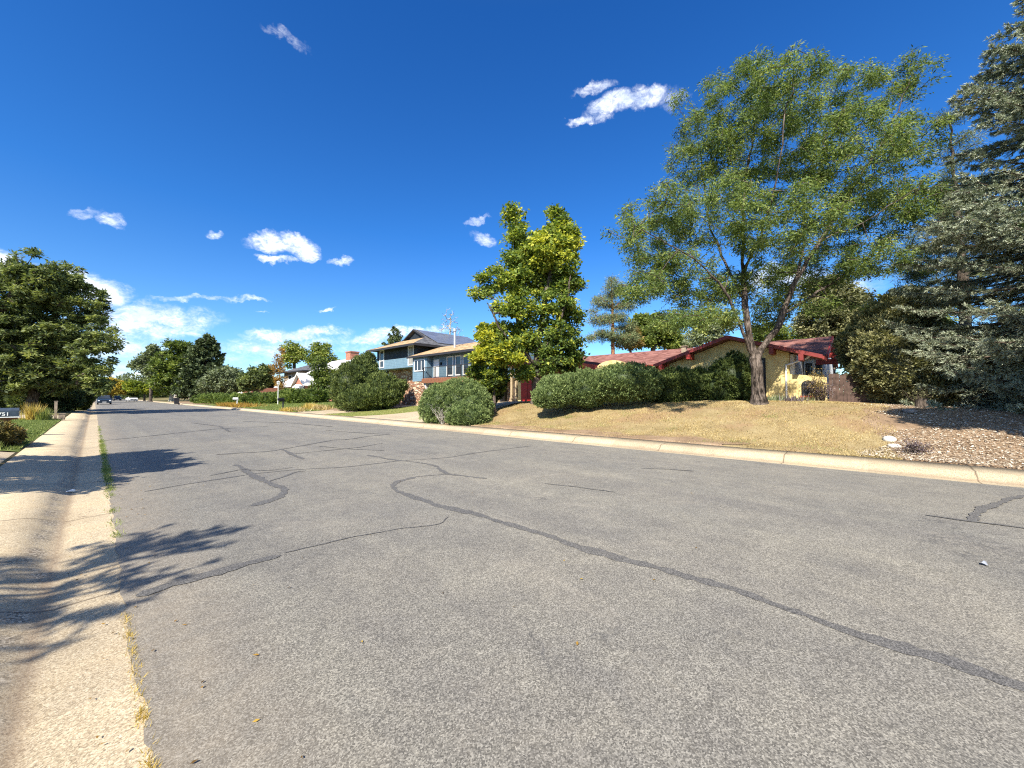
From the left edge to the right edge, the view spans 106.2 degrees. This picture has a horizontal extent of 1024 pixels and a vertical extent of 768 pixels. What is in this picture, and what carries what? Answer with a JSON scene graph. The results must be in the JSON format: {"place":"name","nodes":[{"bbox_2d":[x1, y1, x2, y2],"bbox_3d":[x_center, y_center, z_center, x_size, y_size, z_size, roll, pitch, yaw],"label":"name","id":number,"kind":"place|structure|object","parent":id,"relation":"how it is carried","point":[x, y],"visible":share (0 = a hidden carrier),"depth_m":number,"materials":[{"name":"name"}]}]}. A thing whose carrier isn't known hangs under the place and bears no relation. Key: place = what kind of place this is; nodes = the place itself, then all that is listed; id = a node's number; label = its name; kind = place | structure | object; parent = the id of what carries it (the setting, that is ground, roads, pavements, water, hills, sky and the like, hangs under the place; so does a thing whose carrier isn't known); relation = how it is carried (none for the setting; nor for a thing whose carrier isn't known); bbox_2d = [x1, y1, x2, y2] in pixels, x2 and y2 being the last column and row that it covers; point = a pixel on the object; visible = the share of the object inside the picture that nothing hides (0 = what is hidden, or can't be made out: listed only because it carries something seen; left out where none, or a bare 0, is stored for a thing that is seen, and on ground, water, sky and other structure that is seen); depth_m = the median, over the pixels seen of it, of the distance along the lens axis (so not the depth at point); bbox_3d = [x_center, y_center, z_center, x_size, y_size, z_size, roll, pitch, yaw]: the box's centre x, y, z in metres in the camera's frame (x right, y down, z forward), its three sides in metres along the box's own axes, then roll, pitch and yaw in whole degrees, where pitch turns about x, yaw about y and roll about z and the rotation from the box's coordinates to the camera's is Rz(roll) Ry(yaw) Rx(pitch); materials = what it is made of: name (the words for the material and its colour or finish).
{"place":"outdoors","nodes":[
{"label":"outdoors","id":0,"kind":"place"},
{"bbox_2d":[0,452,14,462],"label":"driveway","id":1,"kind":"structure","parent":0,"point":[4,456],"depth_m":9.49,"materials":[{"name":"concrete"}]},
{"bbox_2d":[0,418,60,451],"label":"lawn","id":2,"kind":"structure","parent":0,"point":[17,450],"depth_m":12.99,"materials":[{"name":"green plant"}]},
{"bbox_2d":[0,408,19,420],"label":"sign","id":3,"kind":"object","parent":2,"relation":"on","point":[8,414],"visible":1,"depth_m":13.72,"materials":[{"name":"blue metal"}]},
{"bbox_2d":[0,420,28,445],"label":"roadside bush","id":4,"kind":"object","parent":2,"relation":"on","point":[12,435],"visible":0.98,"depth_m":10.77,"materials":[{"name":"green plant"}]},
{"bbox_2d":[19,400,45,419],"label":"grass clump","id":5,"kind":"object","parent":2,"relation":"on","point":[29,414],"visible":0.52,"depth_m":22.01,"materials":[{"name":"yellow plant"}]},
{"bbox_2d":[33,406,57,419],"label":"grass clump","id":6,"kind":"object","parent":2,"relation":"on","point":[45,415],"visible":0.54,"depth_m":22.23,"materials":[{"name":"green plant"}]},
{"bbox_2d":[0,402,153,767],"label":"sidewalk","id":7,"kind":"structure","parent":0,"point":[57,646],"depth_m":2.79,"materials":[{"name":"concrete"}]},
{"bbox_2d":[72,388,95,410],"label":"dark shrub","id":8,"kind":"object","parent":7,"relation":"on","point":[89,403],"visible":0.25,"depth_m":40.00,"materials":[{"name":"green plant"}]},
{"bbox_2d":[118,612,161,767],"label":"seam grass","id":9,"kind":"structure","parent":7,"relation":"on","point":[141,710],"depth_m":2.01,"materials":[{"name":"yellow plant"}]},
{"bbox_2d":[201,401,334,411],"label":"lawn","id":10,"kind":"structure","parent":0,"point":[271,409],"depth_m":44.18,"materials":[{"name":"green plant"}]},
{"bbox_2d":[215,401,251,406],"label":"flower clump","id":11,"kind":"object","parent":10,"relation":"on","point":[224,404],"visible":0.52,"depth_m":54.81,"materials":[{"name":"yellow plant"}]},
{"bbox_2d":[189,388,280,403],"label":"hedge","id":12,"kind":"object","parent":10,"relation":"on","point":[254,397],"visible":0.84,"depth_m":63.05,"materials":[{"name":"green plant"}]},
{"bbox_2d":[228,402,269,407],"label":"flower clump","id":13,"kind":"object","parent":10,"relation":"on","point":[240,405],"visible":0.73,"depth_m":49.43,"materials":[{"name":"yellow plant"}]},
{"bbox_2d":[267,347,287,389],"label":"autumn tree","id":14,"kind":"object","parent":10,"relation":"on","point":[278,371],"visible":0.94,"depth_m":61.90,"materials":[{"name":"orange plant"}]},
{"bbox_2d":[275,386,330,403],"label":"hedge","id":15,"kind":"object","parent":10,"relation":"on","point":[315,394],"visible":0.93,"depth_m":54.01,"materials":[{"name":"green plant"}]},
{"bbox_2d":[307,355,336,390],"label":"front tree","id":16,"kind":"object","parent":10,"relation":"on","point":[321,370],"visible":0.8,"depth_m":57.51,"materials":[{"name":"green plant"}]},
{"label":"planting bed","id":17,"kind":"structure","parent":10,"relation":"on","visible":0},
{"bbox_2d":[300,402,322,408],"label":"flower clump","id":18,"kind":"object","parent":17,"relation":"on","point":[308,405],"visible":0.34,"depth_m":38.91,"materials":[{"name":"yellow plant"}]},
{"bbox_2d":[310,404,332,410],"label":"flower clump","id":19,"kind":"object","parent":17,"relation":"on","point":[321,407],"visible":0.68,"depth_m":37.07,"materials":[{"name":"plant"}]},
{"bbox_2d":[329,350,410,411],"bbox_3d":[-13.021,-0.352,34.214,7.000,5.760,6.228,0,-2,-2],"label":"juniper","id":20,"kind":"object","parent":17,"relation":"on","point":[362,381],"visible":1,"depth_m":33.24,"materials":[{"name":"green plant"}]},
{"bbox_2d":[300,405,417,413],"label":"driveway","id":21,"kind":"structure","parent":0,"point":[325,412],"depth_m":33.53,"materials":[{"name":"concrete"}]},
{"bbox_2d":[329,406,417,415],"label":"grass","id":22,"kind":"structure","parent":0,"point":[393,411],"depth_m":30.18,"materials":[{"name":"plant"}]},
{"bbox_2d":[67,433,696,763],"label":"fallen leaves","id":23,"kind":"object","parent":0,"point":[255,720],"visible":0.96,"depth_m":2.66,"materials":[{"name":"brown plant"}]},
{"bbox_2d":[0,396,858,465],"bbox_3d":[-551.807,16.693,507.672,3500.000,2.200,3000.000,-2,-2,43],"label":"ground","id":24,"kind":"structure","parent":0,"point":[69,413],"depth_m":28.52,"materials":[{"name":"green plant"}]},
{"bbox_2d":[0,247,71,396],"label":"broad tree","id":25,"kind":"object","parent":24,"relation":"on","point":[12,356],"visible":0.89,"depth_m":30.77,"materials":[{"name":"green plant"}]},
{"bbox_2d":[0,388,86,411],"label":"dark shrub","id":26,"kind":"object","parent":24,"relation":"on","point":[74,400],"visible":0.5,"depth_m":35.16,"materials":[{"name":"green plant"}]},
{"bbox_2d":[1,361,101,397],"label":"broad tree","id":27,"kind":"object","parent":24,"relation":"on","point":[88,392],"visible":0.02,"depth_m":39.83,"materials":[{"name":"green plant"}]},
{"bbox_2d":[0,260,130,411],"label":"broad tree","id":28,"kind":"object","parent":24,"relation":"on","point":[73,364],"visible":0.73,"depth_m":32.20,"materials":[{"name":"green plant"}]},
{"bbox_2d":[101,377,128,399],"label":"autumn tree","id":29,"kind":"object","parent":24,"relation":"on","point":[116,390],"visible":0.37,"depth_m":158.88,"materials":[{"name":"yellow plant"}]},
{"bbox_2d":[121,379,162,400],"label":"tree","id":30,"kind":"object","parent":24,"relation":"on","point":[136,387],"visible":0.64,"depth_m":115.63,"materials":[{"name":"green plant"}]},
{"bbox_2d":[126,343,162,401],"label":"street tree","id":31,"kind":"object","parent":24,"relation":"on","point":[138,363],"visible":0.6,"depth_m":108.67,"materials":[{"name":"green plant"}]},
{"bbox_2d":[144,337,195,401],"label":"street tree","id":32,"kind":"object","parent":24,"relation":"on","point":[164,366],"visible":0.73,"depth_m":101.86,"materials":[{"name":"green plant"}]},
{"bbox_2d":[168,333,231,401],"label":"dark spruce","id":33,"kind":"object","parent":24,"relation":"on","point":[203,351],"visible":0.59,"depth_m":97.72,"materials":[{"name":"green plant"}]},
{"bbox_2d":[196,365,245,393],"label":"grey tree","id":34,"kind":"object","parent":24,"relation":"on","point":[220,380],"visible":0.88,"depth_m":84.34,"materials":[{"name":"green plant"}]},
{"bbox_2d":[235,363,274,391],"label":"dark tree","id":35,"kind":"object","parent":24,"relation":"on","point":[257,378],"visible":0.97,"depth_m":82.57,"materials":[{"name":"green plant"}]},
{"bbox_2d":[235,377,281,392],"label":"house","id":36,"kind":"structure","parent":24,"relation":"on","point":[270,388],"depth_m":95.12,"materials":[{"name":"red brick"}]},
{"bbox_2d":[277,339,310,369],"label":"back tree","id":37,"kind":"object","parent":24,"relation":"on","point":[294,354],"visible":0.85,"depth_m":111.04,"materials":[{"name":"green plant"}]},
{"bbox_2d":[280,365,315,386],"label":"house","id":38,"kind":"structure","parent":24,"relation":"on","point":[291,373],"depth_m":85.65,"materials":[{"name":"beige"}]},
{"bbox_2d":[302,341,339,363],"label":"back tree","id":39,"kind":"object","parent":24,"relation":"on","point":[324,349],"visible":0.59,"depth_m":107.05,"materials":[{"name":"green plant"}]},
{"bbox_2d":[274,351,387,400],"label":"house","id":40,"kind":"structure","parent":24,"relation":"on","point":[300,380],"depth_m":67.31,"materials":[{"name":"white"}]},
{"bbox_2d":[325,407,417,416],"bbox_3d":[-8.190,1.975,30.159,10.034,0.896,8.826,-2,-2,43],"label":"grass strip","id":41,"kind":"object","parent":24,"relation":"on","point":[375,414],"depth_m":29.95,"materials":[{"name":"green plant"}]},
{"bbox_2d":[376,325,402,373],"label":"back spruce","id":42,"kind":"object","parent":24,"relation":"on","point":[394,338],"visible":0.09,"depth_m":65.62,"materials":[{"name":"green plant"}]},
{"bbox_2d":[396,383,425,404],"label":"stone wall","id":43,"kind":"structure","parent":24,"relation":"on","point":[412,395],"depth_m":37.43,"materials":[{"name":"stone"}]},
{"bbox_2d":[428,404,451,423],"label":"dead shrub","id":44,"kind":"object","parent":24,"relation":"on","point":[440,415],"visible":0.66,"depth_m":19.75,"materials":[{"name":"grey plant"}]},
{"bbox_2d":[438,309,461,335],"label":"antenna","id":45,"kind":"object","parent":24,"relation":"on","point":[450,328],"visible":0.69,"depth_m":58.16,"materials":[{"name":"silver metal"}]},
{"bbox_2d":[366,329,534,401],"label":"house","id":46,"kind":"structure","parent":24,"relation":"on","point":[422,357],"depth_m":45.54,"materials":[{"name":"red brick"},{"name":"blue siding"},{"name":"tan and grey shingle"}]},
{"bbox_2d":[379,350,383,367],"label":"window","id":47,"kind":"structure","parent":46,"relation":"in","point":[381,364],"depth_m":51.53,"materials":[{"name":"white paint"}]},
{"bbox_2d":[408,345,413,365],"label":"window","id":48,"kind":"structure","parent":46,"relation":"in","point":[410,348],"depth_m":46.81,"materials":[{"name":"white paint"}]},
{"bbox_2d":[414,359,424,371],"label":"window","id":49,"kind":"structure","parent":46,"relation":"in","point":[419,364],"depth_m":42.51,"materials":[{"name":"white paint"}]},
{"bbox_2d":[433,359,438,377],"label":"door","id":50,"kind":"structure","parent":46,"relation":"in","point":[436,362],"depth_m":41.43,"materials":[{"name":"white paint"}]},
{"bbox_2d":[446,356,453,375],"bbox_3d":[-6.452,-1.864,39.950,1.100,2.050,0.090,-2,-2,43],"label":"window","id":51,"kind":"structure","parent":46,"relation":"in","point":[450,359],"depth_m":39.91,"materials":[{"name":"white paint"}]},
{"bbox_2d":[455,355,461,375],"bbox_3d":[-5.459,-1.893,39.036,1.000,2.050,0.090,-2,-2,43],"label":"window","id":52,"kind":"structure","parent":46,"relation":"in","point":[458,358],"depth_m":39.08,"materials":[{"name":"white paint"}]},
{"bbox_2d":[463,354,469,371],"bbox_3d":[-4.576,-1.919,38.223,1.000,2.050,0.090,-2,-2,43],"label":"window","id":53,"kind":"structure","parent":46,"relation":"in","point":[465,360],"depth_m":38.26,"materials":[{"name":"white paint"}]},
{"bbox_2d":[417,375,494,423],"bbox_3d":[-2.946,0.927,21.017,4.613,2.940,3.374,-1,-2,22],"label":"round bush","id":54,"kind":"object","parent":24,"relation":"on","point":[447,393],"visible":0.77,"depth_m":20.06,"materials":[{"name":"green plant"}]},
{"bbox_2d":[443,401,493,425],"bbox_3d":[-2.217,1.583,19.591,2.620,1.501,2.501,-2,-2,43],"label":"round bush","id":55,"kind":"object","parent":24,"relation":"on","point":[460,414],"visible":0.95,"depth_m":18.82,"materials":[{"name":"green plant"}]},
{"bbox_2d":[96,365,848,398],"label":"distant wood","id":56,"kind":"object","parent":24,"relation":"on","point":[126,375],"visible":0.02,"depth_m":209.29,"materials":[{"name":"green plant"}]},
{"bbox_2d":[444,423,751,445],"bbox_3d":[1.683,1.883,15.684,13.963,0.156,0.977,-2,-2,43],"label":"soil strip","id":57,"kind":"object","parent":24,"relation":"on","point":[667,439],"visible":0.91,"depth_m":13.37,"materials":[{"name":"brown soil"}]},
{"bbox_2d":[585,273,640,353],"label":"scots pine","id":58,"kind":"object","parent":24,"relation":"on","point":[613,335],"visible":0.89,"depth_m":41.95,"materials":[{"name":"green plant"}]},
{"bbox_2d":[610,325,645,352],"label":"back tree","id":59,"kind":"object","parent":24,"relation":"on","point":[632,347],"visible":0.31,"depth_m":45.78,"materials":[{"name":"green plant"}]},
{"bbox_2d":[627,311,683,350],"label":"back tree","id":60,"kind":"object","parent":24,"relation":"on","point":[663,341],"visible":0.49,"depth_m":47.11,"materials":[{"name":"green plant"}]},
{"bbox_2d":[498,335,838,401],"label":"house","id":61,"kind":"structure","parent":24,"relation":"on","point":[782,360],"depth_m":20.49,"materials":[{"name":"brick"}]},
{"bbox_2d":[521,371,560,401],"bbox_3d":[2.685,0.275,29.279,5.300,2.500,0.077,-2,-2,43],"label":"garage door","id":62,"kind":"structure","parent":61,"relation":"in","point":[526,388],"depth_m":30.66,"materials":[{"name":"red paint"}]},
{"bbox_2d":[761,358,766,396],"bbox_3d":[11.907,-0.299,18.860,1.000,1.910,0.166,-2,-2,43],"label":"window","id":63,"kind":"structure","parent":61,"relation":"in","point":[763,359],"depth_m":18.61,"materials":[{"name":"glass"}]},
{"bbox_2d":[805,363,811,375],"bbox_3d":[15.816,-0.528,20.487,0.280,1.150,0.090,-2,-2,43],"label":"window","id":64,"kind":"structure","parent":61,"relation":"in","point":[808,366],"depth_m":20.52,"materials":[{"name":"black glass"}]},
{"bbox_2d":[815,364,821,375],"bbox_3d":[16.118,-0.512,20.208,0.260,1.100,0.090,-2,-2,43],"label":"window","id":65,"kind":"structure","parent":61,"relation":"in","point":[818,367],"depth_m":20.22,"materials":[{"name":"black glass"}]},
{"bbox_2d":[679,313,743,347],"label":"back tree","id":66,"kind":"object","parent":24,"relation":"on","point":[713,333],"visible":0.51,"depth_m":49.04,"materials":[{"name":"green plant"}]},
{"bbox_2d":[741,321,814,341],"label":"back tree","id":67,"kind":"object","parent":24,"relation":"on","point":[784,333],"visible":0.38,"depth_m":51.25,"materials":[{"name":"green plant"}]},
{"bbox_2d":[788,273,878,373],"bbox_3d":[22.713,-3.481,27.102,5.956,8.887,3.740,0,-2,2],"label":"grey tree","id":68,"kind":"object","parent":24,"relation":"on","point":[835,325],"visible":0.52,"depth_m":26.46,"materials":[{"name":"green plant"}]},
{"bbox_2d":[846,400,1023,469],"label":"planting bed","id":69,"kind":"object","parent":24,"relation":"on","point":[900,423],"visible":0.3,"depth_m":10.06,"materials":[{"name":"gravel"}]},
{"bbox_2d":[829,374,889,403],"bbox_3d":[15.655,0.210,16.293,3.456,1.396,0.076,-1,-2,34],"label":"wooden fence","id":70,"kind":"object","parent":69,"relation":"on","point":[846,386],"visible":0.29,"depth_m":16.93,"materials":[{"name":"brown wood"}]},
{"bbox_2d":[882,436,896,441],"bbox_3d":[9.908,1.452,10.094,0.277,0.188,0.268,1,-2,-28],"label":"rock","id":71,"kind":"object","parent":69,"relation":"on","point":[889,438],"visible":0.87,"depth_m":10.02,"materials":[{"name":"stone"}]},
{"bbox_2d":[830,284,975,406],"bbox_3d":[16.533,-1.648,16.619,4.375,5.421,4.907,-2,-2,43],"label":"olive shrub","id":72,"kind":"object","parent":69,"relation":"on","point":[867,349],"visible":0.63,"depth_m":15.74,"materials":[{"name":"green plant"}]},
{"bbox_2d":[902,408,917,413],"bbox_3d":[12.380,0.855,11.969,0.360,0.195,0.557,-2,-2,43],"label":"rock","id":73,"kind":"object","parent":69,"relation":"on","point":[910,410],"visible":0.83,"depth_m":11.80,"materials":[{"name":"grey stone"}]},
{"bbox_2d":[891,438,938,455],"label":"dead plant","id":74,"kind":"object","parent":69,"relation":"on","point":[913,447],"visible":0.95,"depth_m":9.09,"materials":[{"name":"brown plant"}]},
{"bbox_2d":[900,385,937,405],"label":"shrub","id":75,"kind":"object","parent":69,"relation":"on","point":[922,394],"visible":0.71,"depth_m":13.90,"materials":[{"name":"green plant"}]},
{"bbox_2d":[915,398,929,407],"bbox_3d":[13.684,0.677,12.835,0.378,0.388,0.377,-2,-2,43],"label":"tree stump","id":76,"kind":"object","parent":69,"relation":"on","point":[920,402],"visible":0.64,"depth_m":12.75,"materials":[{"name":"brown wood"}]},
{"bbox_2d":[856,403,1023,468],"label":"wood chips","id":77,"kind":"object","parent":69,"relation":"on","point":[977,454],"visible":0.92,"depth_m":9.51,"materials":[{"name":"brown wood"}]},
{"bbox_2d":[881,0,1023,413],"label":"blue spruce","id":78,"kind":"object","parent":69,"relation":"on","point":[989,343],"visible":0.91,"depth_m":13.01,"materials":[{"name":"green plant"}]},
{"bbox_2d":[883,105,1018,333],"bbox_3d":[22.583,-6.470,19.916,7.183,15.134,3.775,0,-2,-7],"label":"tall pine","id":79,"kind":"object","parent":24,"relation":"on","point":[916,278],"visible":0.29,"depth_m":19.33,"materials":[{"name":"green plant"}]},
{"bbox_2d":[353,401,521,422],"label":"driveway","id":80,"kind":"structure","parent":0,"point":[411,416],"depth_m":24.88,"materials":[{"name":"concrete"}]},
{"bbox_2d":[489,365,509,402],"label":"shrub","id":81,"kind":"object","parent":80,"relation":"on","point":[501,395],"visible":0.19,"depth_m":23.33,"materials":[{"name":"green plant"}]},
{"bbox_2d":[0,0,1023,380],"label":"sky","id":82,"kind":"structure","parent":0,"point":[254,176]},
{"bbox_2d":[95,399,1023,767],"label":"road","id":83,"kind":"structure","parent":0,"point":[469,589],"depth_m":2.91,"materials":[{"name":"grey asphalt"}]},
{"bbox_2d":[97,396,112,404],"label":"parked car","id":84,"kind":"object","parent":83,"relation":"on","point":[104,399],"visible":0.96,"depth_m":72.24,"materials":[{"name":"blue paint"}]},
{"bbox_2d":[96,426,125,542],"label":"seam weeds","id":85,"kind":"object","parent":83,"relation":"on","point":[106,471],"visible":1,"depth_m":7.71,"materials":[{"name":"green plant"}]},
{"bbox_2d":[138,400,1023,487],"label":"sidewalk","id":86,"kind":"structure","parent":0,"point":[978,474],"depth_m":9.95,"materials":[{"name":"concrete"}]},
{"bbox_2d":[439,400,904,459],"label":"lawn","id":87,"kind":"structure","parent":0,"point":[752,427],"depth_m":13.58,"materials":[{"name":"beige plant"}]},
{"bbox_2d":[463,321,528,412],"bbox_3d":[-0.902,-0.968,21.437,3.998,5.313,2.577,-1,-2,16],"label":"tree","id":88,"kind":"object","parent":87,"relation":"on","point":[494,380],"visible":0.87,"depth_m":21.12,"materials":[{"name":"green plant"}]},
{"bbox_2d":[465,200,589,403],"bbox_3d":[1.028,-4.622,22.060,6.686,11.562,4.874,1,-2,-30],"label":"shade tree","id":89,"kind":"object","parent":87,"relation":"on","point":[536,261],"visible":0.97,"depth_m":21.55,"materials":[{"name":"green plant"}]},
{"bbox_2d":[530,373,574,408],"bbox_3d":[2.082,0.329,18.525,2.431,1.840,2.976,-2,-2,43],"label":"juniper bush","id":90,"kind":"object","parent":87,"relation":"on","point":[549,391],"visible":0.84,"depth_m":17.67,"materials":[{"name":"green plant"}]},
{"bbox_2d":[562,367,607,408],"bbox_3d":[3.359,0.189,18.622,2.977,2.106,2.603,-2,-2,43],"label":"juniper bush","id":91,"kind":"object","parent":87,"relation":"on","point":[585,394],"visible":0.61,"depth_m":17.67,"materials":[{"name":"green plant"}]},
{"bbox_2d":[590,360,664,403],"bbox_3d":[5.162,-0.070,17.549,3.675,2.034,3.087,-1,-2,17],"label":"juniper bush","id":92,"kind":"object","parent":87,"relation":"on","point":[618,382],"visible":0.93,"depth_m":16.73,"materials":[{"name":"green plant"}]},
{"bbox_2d":[486,400,866,450],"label":"lawn litter","id":93,"kind":"object","parent":87,"relation":"on","point":[717,413],"visible":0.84,"depth_m":14.13,"materials":[{"name":"brown plant"}]},
{"bbox_2d":[649,365,709,402],"bbox_3d":[8.027,0.016,18.315,3.704,1.921,2.563,1,-2,-20],"label":"dark shrub","id":94,"kind":"object","parent":87,"relation":"on","point":[685,384],"visible":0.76,"depth_m":17.37,"materials":[{"name":"green plant"}]},
{"bbox_2d":[703,350,750,400],"bbox_3d":[10.064,-0.387,17.726,2.420,2.587,2.700,-2,-2,43],"label":"dark shrub","id":95,"kind":"object","parent":87,"relation":"on","point":[729,375],"visible":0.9,"depth_m":17.06,"materials":[{"name":"green plant"}]},
{"bbox_2d":[600,39,960,404],"bbox_3d":[10.129,-6.451,15.252,14.333,14.648,7.085,0,-2,-11],"label":"honey locust","id":96,"kind":"object","parent":87,"relation":"on","point":[726,140],"visible":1,"depth_m":14.80,"materials":[{"name":"green plant"}]},
{"bbox_2d":[779,394,808,401],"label":"iris clump","id":97,"kind":"object","parent":87,"relation":"on","point":[793,399],"visible":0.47,"depth_m":15.29,"materials":[{"name":"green plant"}]},
{"bbox_2d":[790,374,826,399],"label":"garden wall","id":98,"kind":"structure","parent":87,"relation":"on","point":[797,384],"depth_m":17.68,"materials":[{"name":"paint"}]},
{"bbox_2d":[803,379,834,400],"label":"shrub","id":99,"kind":"object","parent":87,"relation":"on","point":[825,390],"visible":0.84,"depth_m":16.88,"materials":[{"name":"grey plant"}]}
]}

